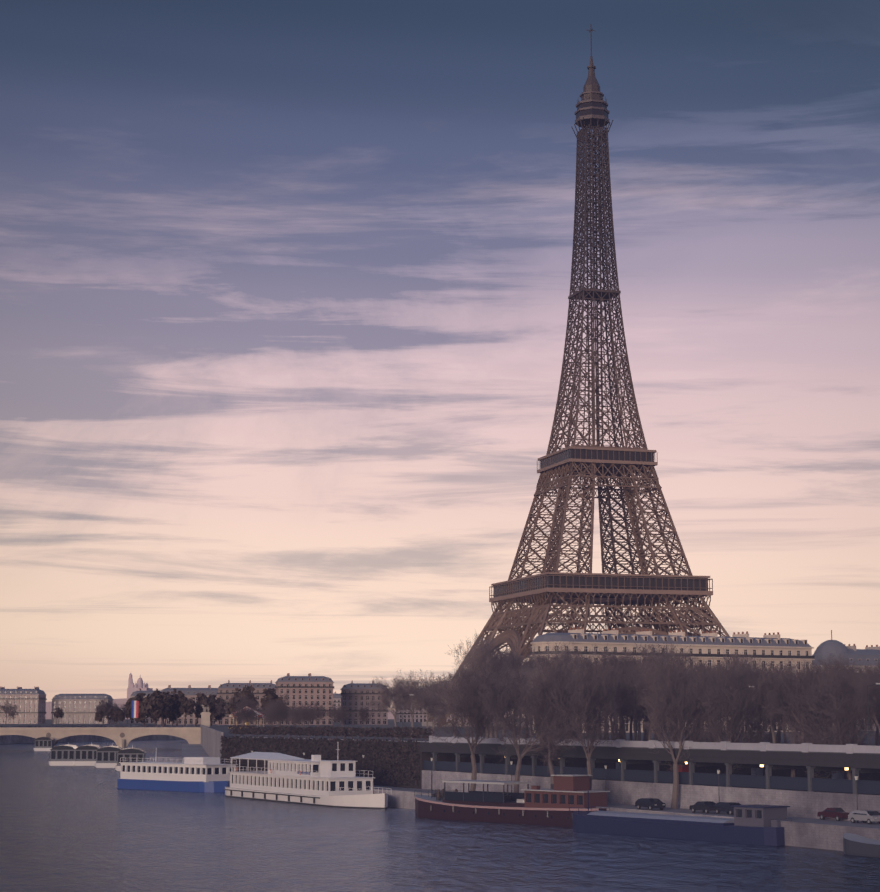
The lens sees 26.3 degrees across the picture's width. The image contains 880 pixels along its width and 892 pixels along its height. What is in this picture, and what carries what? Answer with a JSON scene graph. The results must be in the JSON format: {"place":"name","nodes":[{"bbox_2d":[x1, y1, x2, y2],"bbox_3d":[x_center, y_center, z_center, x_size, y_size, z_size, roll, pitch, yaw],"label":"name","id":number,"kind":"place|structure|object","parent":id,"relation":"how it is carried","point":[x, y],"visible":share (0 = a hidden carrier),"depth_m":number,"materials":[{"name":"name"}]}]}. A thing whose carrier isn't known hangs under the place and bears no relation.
{"place":"outdoors","nodes":[
{"label":"outdoors","id":0,"kind":"place"},
{"bbox_2d":[0,720,224,743],"bbox_3d":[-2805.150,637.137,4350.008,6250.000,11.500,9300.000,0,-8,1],"label":"bank ground","id":1,"kind":"structure","parent":0,"point":[9,739],"depth_m":1128.21,"materials":[{"name":"stone"}]},
{"bbox_2d":[0,700,19,724],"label":"tree","id":2,"kind":"object","parent":1,"relation":"on","point":[9,713],"visible":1,"depth_m":1166.44,"materials":[{"name":"brown plant"}]},
{"bbox_2d":[0,686,46,723],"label":"building","id":3,"kind":"structure","parent":1,"relation":"on","point":[30,704],"depth_m":1316.52,"materials":[{"name":"stone"}]},
{"bbox_2d":[51,694,113,723],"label":"building","id":4,"kind":"structure","parent":1,"relation":"on","point":[77,708],"depth_m":1333.25,"materials":[{"name":"stone"}]},
{"bbox_2d":[111,709,124,724],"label":"tree","id":5,"kind":"object","parent":1,"relation":"on","point":[119,715],"visible":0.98,"depth_m":1163.18,"materials":[{"name":"black plant"}]},
{"bbox_2d":[45,673,486,718],"bbox_3d":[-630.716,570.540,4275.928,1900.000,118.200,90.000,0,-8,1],"label":"sacre coeur skyline","id":6,"kind":"structure","parent":1,"relation":"on","point":[140,684],"depth_m":4270.58,"materials":[{"name":"grey stone"}]},
{"bbox_2d":[182,725,222,763],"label":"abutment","id":7,"kind":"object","parent":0,"point":[210,744],"depth_m":579.53,"materials":[{"name":"stone"}]},
{"bbox_2d":[0,739,879,891],"bbox_3d":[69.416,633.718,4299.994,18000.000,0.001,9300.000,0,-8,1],"label":"river","id":8,"kind":"structure","parent":0,"point":[78,829],"depth_m":197.95,"materials":[{"name":"blue liquid"}]},
{"bbox_2d":[34,737,54,750],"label":"sightseeing boat","id":9,"kind":"object","parent":8,"relation":"on","point":[44,744],"visible":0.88,"depth_m":791.66,"materials":[{"name":"white paint"}]},
{"bbox_2d":[49,744,77,765],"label":"sightseeing boat","id":10,"kind":"object","parent":8,"relation":"on","point":[62,755],"visible":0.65,"depth_m":551.63,"materials":[{"name":"white paint"}]},
{"bbox_2d":[73,743,100,765],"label":"sightseeing boat","id":11,"kind":"object","parent":8,"relation":"on","point":[85,755],"visible":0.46,"depth_m":551.44,"materials":[{"name":"white paint"}]},
{"bbox_2d":[0,727,200,748],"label":"bridge","id":12,"kind":"structure","parent":8,"relation":"in","point":[122,737],"depth_m":812.56,"materials":[{"name":"stone"}]},
{"bbox_2d":[131,700,138,717],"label":"flag","id":13,"kind":"object","parent":12,"relation":"on","point":[134,707],"visible":0.82,"depth_m":815.73,"materials":[{"name":"multicoloured fabric"}]},
{"bbox_2d":[95,746,122,767],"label":"sightseeing boat","id":14,"kind":"object","parent":8,"relation":"on","point":[106,756],"visible":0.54,"depth_m":528.46,"materials":[{"name":"white paint"}]},
{"bbox_2d":[115,745,145,770],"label":"sightseeing boat","id":15,"kind":"object","parent":8,"relation":"on","point":[132,754],"visible":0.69,"depth_m":497.70,"materials":[{"name":"white paint"}]},
{"bbox_2d":[117,748,237,791],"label":"riverboat","id":16,"kind":"object","parent":8,"relation":"on","point":[200,774],"visible":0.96,"depth_m":360.60,"materials":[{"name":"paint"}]},
{"bbox_2d":[223,749,390,808],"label":"riverboat","id":17,"kind":"object","parent":8,"relation":"on","point":[315,780],"visible":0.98,"depth_m":306.88,"materials":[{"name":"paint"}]},
{"bbox_2d":[414,772,609,826],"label":"barge","id":18,"kind":"object","parent":8,"relation":"in","point":[535,805],"visible":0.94,"depth_m":250.37,"materials":[{"name":"red paint"}]},
{"bbox_2d":[569,791,791,845],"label":"barge","id":19,"kind":"object","parent":8,"relation":"in","point":[756,824],"visible":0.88,"depth_m":216.15,"materials":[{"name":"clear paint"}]},
{"bbox_2d":[843,833,879,857],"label":"work boat","id":20,"kind":"object","parent":8,"relation":"on","point":[856,845],"visible":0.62,"depth_m":192.18,"materials":[{"name":"white paint"}]},
{"bbox_2d":[0,0,879,717],"label":"sky","id":21,"kind":"structure","parent":0,"point":[284,285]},
{"bbox_2d":[45,719,878,745],"bbox_3d":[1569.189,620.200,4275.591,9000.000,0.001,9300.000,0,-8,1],"label":"bank ground","id":22,"kind":"structure","parent":0,"point":[225,730],"depth_m":479.83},
{"bbox_2d":[125,693,145,725],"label":"tree","id":23,"kind":"object","parent":22,"relation":"on","point":[138,696],"visible":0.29,"depth_m":891.18,"materials":[{"name":"black plant"}]},
{"bbox_2d":[130,688,157,722],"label":"building","id":24,"kind":"structure","parent":22,"relation":"on","point":[148,719],"depth_m":1409.08,"materials":[{"name":"stone"}]},
{"bbox_2d":[138,693,163,725],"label":"tree","id":25,"kind":"object","parent":22,"relation":"on","point":[151,706],"visible":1,"depth_m":867.12,"materials":[{"name":"black plant"}]},
{"bbox_2d":[153,690,173,725],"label":"tree","id":26,"kind":"object","parent":22,"relation":"on","point":[167,704],"visible":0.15,"depth_m":889.30,"materials":[{"name":"black plant"}]},
{"bbox_2d":[163,689,184,725],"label":"tree","id":27,"kind":"object","parent":22,"relation":"on","point":[175,700],"visible":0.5,"depth_m":904.00,"materials":[{"name":"black plant"}]},
{"bbox_2d":[157,685,217,723],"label":"block","id":28,"kind":"structure","parent":22,"relation":"on","point":[189,692],"depth_m":1114.96,"materials":[{"name":"stone"}]},
{"bbox_2d":[179,696,196,725],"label":"tree","id":29,"kind":"object","parent":22,"relation":"on","point":[187,706],"visible":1,"depth_m":866.76,"materials":[{"name":"black plant"}]},
{"bbox_2d":[200,705,210,729],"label":"statue pedestal","id":30,"kind":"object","parent":22,"relation":"on","point":[205,720],"depth_m":815.33,"materials":[{"name":"stone"}]},
{"bbox_2d":[194,693,219,725],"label":"tree","id":31,"kind":"object","parent":22,"relation":"on","point":[209,702],"visible":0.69,"depth_m":874.58,"materials":[{"name":"black plant"}]},
{"bbox_2d":[208,694,226,725],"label":"tree","id":32,"kind":"object","parent":22,"relation":"on","point":[219,717],"visible":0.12,"depth_m":926.70,"materials":[{"name":"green plant"}]},
{"bbox_2d":[227,697,243,724],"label":"quay tree","id":33,"kind":"object","parent":22,"relation":"on","point":[232,705],"visible":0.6,"depth_m":758.73,"materials":[{"name":"brown plant"}]},
{"bbox_2d":[233,702,252,724],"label":"quay tree","id":34,"kind":"object","parent":22,"relation":"on","point":[245,715],"visible":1,"depth_m":608.34,"materials":[{"name":"brown plant"}]},
{"bbox_2d":[233,685,257,705],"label":"tree","id":35,"kind":"object","parent":22,"relation":"on","point":[250,695],"visible":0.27,"depth_m":882.41,"materials":[{"name":"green plant"}]},
{"bbox_2d":[217,680,275,724],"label":"block","id":36,"kind":"structure","parent":22,"relation":"on","point":[225,690],"depth_m":1051.89,"materials":[{"name":"stone"}]},
{"bbox_2d":[234,696,261,724],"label":"quay tree","id":37,"kind":"object","parent":22,"relation":"on","point":[250,704],"visible":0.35,"depth_m":748.03,"materials":[{"name":"brown plant"}]},
{"bbox_2d":[260,688,282,724],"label":"tree","id":38,"kind":"object","parent":22,"relation":"on","point":[269,694],"visible":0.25,"depth_m":880.23,"materials":[{"name":"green plant"}]},
{"bbox_2d":[266,701,289,735],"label":"quay tree","id":39,"kind":"object","parent":22,"relation":"on","point":[277,714],"visible":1,"depth_m":418.73,"materials":[{"name":"brown plant"}]},
{"bbox_2d":[266,693,289,725],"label":"quay tree","id":40,"kind":"object","parent":22,"relation":"on","point":[283,704],"visible":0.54,"depth_m":432.14,"materials":[{"name":"brown plant"}]},
{"bbox_2d":[287,703,311,726],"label":"quay tree","id":41,"kind":"object","parent":22,"relation":"on","point":[298,719],"visible":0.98,"depth_m":498.49,"materials":[{"name":"brown plant"}]},
{"bbox_2d":[275,673,334,724],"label":"block","id":42,"kind":"structure","parent":22,"relation":"on","point":[309,689],"depth_m":1033.07,"materials":[{"name":"stone"}]},
{"bbox_2d":[308,701,327,726],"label":"quay tree","id":43,"kind":"object","parent":22,"relation":"on","point":[317,714],"visible":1,"depth_m":484.99,"materials":[{"name":"brown plant"}]},
{"bbox_2d":[333,692,340,721],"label":"building","id":44,"kind":"structure","parent":22,"relation":"on","point":[337,699],"depth_m":1589.86,"materials":[{"name":"stone"}]},
{"bbox_2d":[325,705,350,725],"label":"quay tree","id":45,"kind":"object","parent":22,"relation":"on","point":[340,715],"visible":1,"depth_m":475.61,"materials":[{"name":"brown plant"}]},
{"bbox_2d":[340,681,388,724],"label":"block","id":46,"kind":"structure","parent":22,"relation":"on","point":[354,696],"depth_m":1064.08,"materials":[{"name":"stone"}]},
{"bbox_2d":[356,705,373,727],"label":"quay tree","id":47,"kind":"object","parent":22,"relation":"on","point":[364,716],"visible":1,"depth_m":461.32,"materials":[{"name":"brown plant"}]},
{"bbox_2d":[368,669,415,738],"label":"hedge tree","id":48,"kind":"object","parent":22,"relation":"on","point":[389,692],"visible":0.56,"depth_m":360.74,"materials":[{"name":"brown plant"}]},
{"bbox_2d":[387,670,433,738],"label":"hedge tree","id":49,"kind":"object","parent":22,"relation":"on","point":[405,702],"visible":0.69,"depth_m":356.47,"materials":[{"name":"brown plant"}]},
{"bbox_2d":[411,681,446,738],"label":"hedge tree","id":50,"kind":"object","parent":22,"relation":"on","point":[428,701],"visible":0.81,"depth_m":351.46,"materials":[{"name":"brown plant"}]},
{"bbox_2d":[395,701,467,721],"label":"building","id":51,"kind":"structure","parent":22,"relation":"on","point":[417,717],"depth_m":1684.11,"materials":[{"name":"stone"}]},
{"bbox_2d":[423,672,452,734],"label":"hedge tree","id":52,"kind":"object","parent":22,"relation":"on","point":[438,685],"visible":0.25,"depth_m":357.01,"materials":[{"name":"brown plant"}]},
{"bbox_2d":[424,673,467,735],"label":"hedge tree","id":53,"kind":"object","parent":22,"relation":"on","point":[444,694],"visible":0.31,"depth_m":327.21,"materials":[{"name":"brown plant"}]},
{"bbox_2d":[437,633,510,737],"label":"pale tree","id":54,"kind":"object","parent":22,"relation":"on","point":[468,658],"visible":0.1,"depth_m":311.80,"materials":[{"name":"brown plant"}]},
{"bbox_2d":[496,638,553,735],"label":"pale tree","id":55,"kind":"object","parent":22,"relation":"on","point":[506,653],"visible":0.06,"depth_m":320.99,"materials":[{"name":"brown plant"}]},
{"bbox_2d":[519,661,575,730],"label":"road tree","id":56,"kind":"object","parent":22,"relation":"on","point":[531,671],"visible":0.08,"depth_m":286.31,"materials":[{"name":"brown plant"}]},
{"bbox_2d":[531,660,580,718],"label":"road tree","id":57,"kind":"object","parent":22,"relation":"on","point":[554,674],"visible":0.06,"depth_m":280.40,"materials":[{"name":"brown plant"}]},
{"bbox_2d":[510,635,606,673],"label":"pale tree","id":58,"kind":"object","parent":22,"relation":"on","point":[563,661],"visible":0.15,"depth_m":311.13,"materials":[{"name":"brown plant"}]},
{"bbox_2d":[540,647,589,675],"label":"pale tree","id":59,"kind":"object","parent":22,"relation":"on","point":[572,659],"visible":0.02,"depth_m":309.70,"materials":[{"name":"brown plant"}]},
{"bbox_2d":[422,24,729,727],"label":"lattice tower","id":60,"kind":"structure","parent":22,"relation":"on","point":[545,590],"depth_m":846.63,"materials":[{"name":"metal"}]},
{"bbox_2d":[582,655,629,739],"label":"road tree","id":61,"kind":"object","parent":22,"relation":"on","point":[598,675],"visible":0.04,"depth_m":291.83,"materials":[{"name":"brown plant"}]},
{"bbox_2d":[581,648,641,728],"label":"pale tree","id":62,"kind":"object","parent":22,"relation":"on","point":[631,654],"visible":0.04,"depth_m":312.86,"materials":[{"name":"brown plant"}]},
{"bbox_2d":[592,661,632,739],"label":"road tree","id":63,"kind":"object","parent":22,"relation":"on","point":[613,670],"visible":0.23,"depth_m":276.69,"materials":[{"name":"brown plant"}]},
{"bbox_2d":[593,670,636,739],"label":"road tree","id":64,"kind":"object","parent":22,"relation":"on","point":[612,730],"visible":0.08,"depth_m":266.59,"materials":[{"name":"brown plant"}]},
{"bbox_2d":[587,651,643,739],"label":"road tree","id":65,"kind":"object","parent":22,"relation":"on","point":[613,665],"visible":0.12,"depth_m":287.71,"materials":[{"name":"brown plant"}]},
{"bbox_2d":[593,650,646,740],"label":"road tree","id":66,"kind":"object","parent":22,"relation":"on","point":[624,730],"visible":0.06,"depth_m":297.72,"materials":[{"name":"brown plant"}]},
{"bbox_2d":[621,649,665,727],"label":"road tree","id":67,"kind":"object","parent":22,"relation":"on","point":[643,659],"visible":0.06,"depth_m":307.55,"materials":[{"name":"brown plant"}]},
{"bbox_2d":[635,635,695,740],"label":"pale tree","id":68,"kind":"object","parent":22,"relation":"on","point":[665,657],"visible":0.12,"depth_m":313.86,"materials":[{"name":"brown plant"}]},
{"bbox_2d":[530,627,814,732],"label":"building","id":69,"kind":"structure","parent":22,"relation":"on","point":[708,647],"depth_m":525.05,"materials":[{"name":"stone"}]},
{"bbox_2d":[702,655,742,742],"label":"road tree","id":70,"kind":"object","parent":22,"relation":"on","point":[720,664],"visible":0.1,"depth_m":272.38,"materials":[{"name":"brown plant"}]},
{"bbox_2d":[700,653,760,741],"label":"road tree","id":71,"kind":"object","parent":22,"relation":"on","point":[734,669],"visible":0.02,"depth_m":286.16,"materials":[{"name":"brown plant"}]},
{"bbox_2d":[713,652,760,740],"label":"road tree","id":72,"kind":"object","parent":22,"relation":"on","point":[745,661],"depth_m":315.58,"materials":[{"name":"brown plant"}]},
{"bbox_2d":[710,664,770,742],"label":"road tree","id":73,"kind":"object","parent":22,"relation":"on","point":[738,679],"visible":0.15,"depth_m":239.68,"materials":[{"name":"brown plant"}]},
{"bbox_2d":[736,662,777,740],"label":"road tree","id":74,"kind":"object","parent":22,"relation":"on","point":[756,671],"visible":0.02,"depth_m":280.67,"materials":[{"name":"brown plant"}]},
{"bbox_2d":[777,658,829,742],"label":"road tree","id":75,"kind":"object","parent":22,"relation":"on","point":[801,667],"visible":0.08,"depth_m":305.63,"materials":[{"name":"brown plant"}]},
{"bbox_2d":[796,653,857,732],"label":"road tree","id":76,"kind":"object","parent":22,"relation":"on","point":[833,664],"visible":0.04,"depth_m":299.69,"materials":[{"name":"brown plant"}]},
{"bbox_2d":[812,630,879,730],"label":"domed building","id":77,"kind":"structure","parent":22,"relation":"on","point":[867,655],"depth_m":584.74,"materials":[{"name":"stone"}]},
{"bbox_2d":[850,664,879,745],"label":"road tree","id":78,"kind":"object","parent":22,"relation":"on","point":[868,673],"visible":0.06,"depth_m":236.11,"materials":[{"name":"brown plant"}]},
{"bbox_2d":[222,736,879,850],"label":"quay","id":79,"kind":"structure","parent":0,"point":[636,771],"depth_m":239.14,"materials":[{"name":"stone"}]},
{"bbox_2d":[220,725,432,786],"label":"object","id":80,"kind":"object","parent":79,"relation":"on","point":[417,732],"visible":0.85,"depth_m":334.01,"materials":[{"name":"brown plant"}]},
{"bbox_2d":[427,657,510,790],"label":"tree","id":81,"kind":"object","parent":79,"relation":"on","point":[474,710],"visible":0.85,"depth_m":275.82,"materials":[{"name":"brown plant"}]},
{"bbox_2d":[444,660,505,736],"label":"road tree","id":82,"kind":"object","parent":79,"relation":"on","point":[463,685],"visible":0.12,"depth_m":301.92,"materials":[{"name":"brown plant"}]},
{"bbox_2d":[438,633,516,737],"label":"pale tree","id":83,"kind":"object","parent":79,"relation":"on","point":[486,657],"visible":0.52,"depth_m":303.27,"materials":[{"name":"brown plant"}]},
{"bbox_2d":[475,660,529,736],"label":"road tree","id":84,"kind":"object","parent":79,"relation":"on","point":[503,684],"visible":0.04,"depth_m":295.53,"materials":[{"name":"brown plant"}]},
{"bbox_2d":[500,669,538,737],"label":"road tree","id":85,"kind":"object","parent":79,"relation":"on","point":[521,675],"visible":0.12,"depth_m":289.09,"materials":[{"name":"brown plant"}]},
{"bbox_2d":[472,652,584,792],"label":"tree","id":86,"kind":"object","parent":79,"relation":"on","point":[510,699],"visible":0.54,"depth_m":266.19,"materials":[{"name":"brown plant"}]},
{"bbox_2d":[507,661,596,783],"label":"tree","id":87,"kind":"object","parent":79,"relation":"on","point":[549,713],"visible":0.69,"depth_m":253.30,"materials":[{"name":"brown plant"}]},
{"bbox_2d":[541,659,630,789],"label":"tree","id":88,"kind":"object","parent":79,"relation":"on","point":[594,712],"visible":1,"depth_m":246.78,"materials":[{"name":"brown plant"}]},
{"bbox_2d":[607,660,659,740],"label":"road tree","id":89,"kind":"object","parent":79,"relation":"on","point":[617,690],"visible":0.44,"depth_m":259.19,"materials":[{"name":"brown plant"}]},
{"bbox_2d":[614,660,663,740],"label":"road tree","id":90,"kind":"object","parent":79,"relation":"on","point":[639,728],"visible":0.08,"depth_m":273.19,"materials":[{"name":"brown plant"}]},
{"bbox_2d":[635,798,665,809],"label":"parked car","id":91,"kind":"object","parent":79,"relation":"on","point":[650,803],"visible":1,"depth_m":234.99,"materials":[{"name":"grey paint"}]},
{"bbox_2d":[620,662,684,740],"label":"road tree","id":92,"kind":"object","parent":79,"relation":"on","point":[634,689],"visible":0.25,"depth_m":254.25,"materials":[{"name":"brown plant"}]},
{"bbox_2d":[638,660,700,729],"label":"road tree","id":93,"kind":"object","parent":79,"relation":"on","point":[674,677],"visible":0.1,"depth_m":249.23,"materials":[{"name":"brown plant"}]},
{"bbox_2d":[632,645,727,808],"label":"tree","id":94,"kind":"object","parent":79,"relation":"on","point":[672,700],"visible":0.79,"depth_m":239.75,"materials":[{"name":"brown plant"}]},
{"bbox_2d":[689,801,715,813],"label":"parked car","id":95,"kind":"object","parent":79,"relation":"on","point":[706,807],"visible":0.85,"depth_m":227.07,"materials":[{"name":"grey paint"}]},
{"bbox_2d":[684,668,739,741],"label":"road tree","id":96,"kind":"object","parent":79,"relation":"on","point":[704,677],"visible":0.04,"depth_m":246.38,"materials":[{"name":"brown plant"}]},
{"bbox_2d":[714,802,740,814],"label":"parked car","id":97,"kind":"object","parent":79,"relation":"on","point":[724,807],"visible":0.81,"depth_m":224.29,"materials":[{"name":"grey paint"}]},
{"bbox_2d":[688,650,779,773],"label":"tree","id":98,"kind":"object","parent":79,"relation":"on","point":[729,729],"visible":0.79,"depth_m":233.52,"materials":[{"name":"brown plant"}]},
{"bbox_2d":[739,667,791,743],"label":"road tree","id":99,"kind":"object","parent":79,"relation":"on","point":[759,690],"visible":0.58,"depth_m":231.61,"materials":[{"name":"brown plant"}]},
{"bbox_2d":[764,661,819,742],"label":"road tree","id":100,"kind":"object","parent":79,"relation":"on","point":[792,698],"visible":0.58,"depth_m":226.78,"materials":[{"name":"brown plant"}]},
{"bbox_2d":[757,659,848,776],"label":"tree","id":101,"kind":"object","parent":79,"relation":"on","point":[793,771],"visible":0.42,"depth_m":228.97,"materials":[{"name":"brown plant"}]},
{"bbox_2d":[779,655,879,779],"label":"tree","id":102,"kind":"object","parent":79,"relation":"on","point":[837,736],"visible":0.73,"depth_m":219.02,"materials":[{"name":"brown plant"}]},
{"bbox_2d":[817,808,848,820],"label":"parked car","id":103,"kind":"object","parent":79,"relation":"on","point":[838,814],"visible":0.71,"depth_m":210.99,"materials":[{"name":"red paint"}]},
{"bbox_2d":[822,676,869,742],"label":"road tree","id":104,"kind":"object","parent":79,"relation":"on","point":[845,693],"visible":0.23,"depth_m":218.65,"materials":[{"name":"brown plant"}]},
{"bbox_2d":[848,810,879,823],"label":"parked car","id":105,"kind":"object","parent":79,"relation":"on","point":[867,816],"visible":1,"depth_m":204.42,"materials":[{"name":"grey paint"}]},
{"bbox_2d":[852,664,879,732],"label":"road tree","id":106,"kind":"object","parent":79,"relation":"on","point":[873,702],"visible":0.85,"depth_m":214.97,"materials":[{"name":"brown plant"}]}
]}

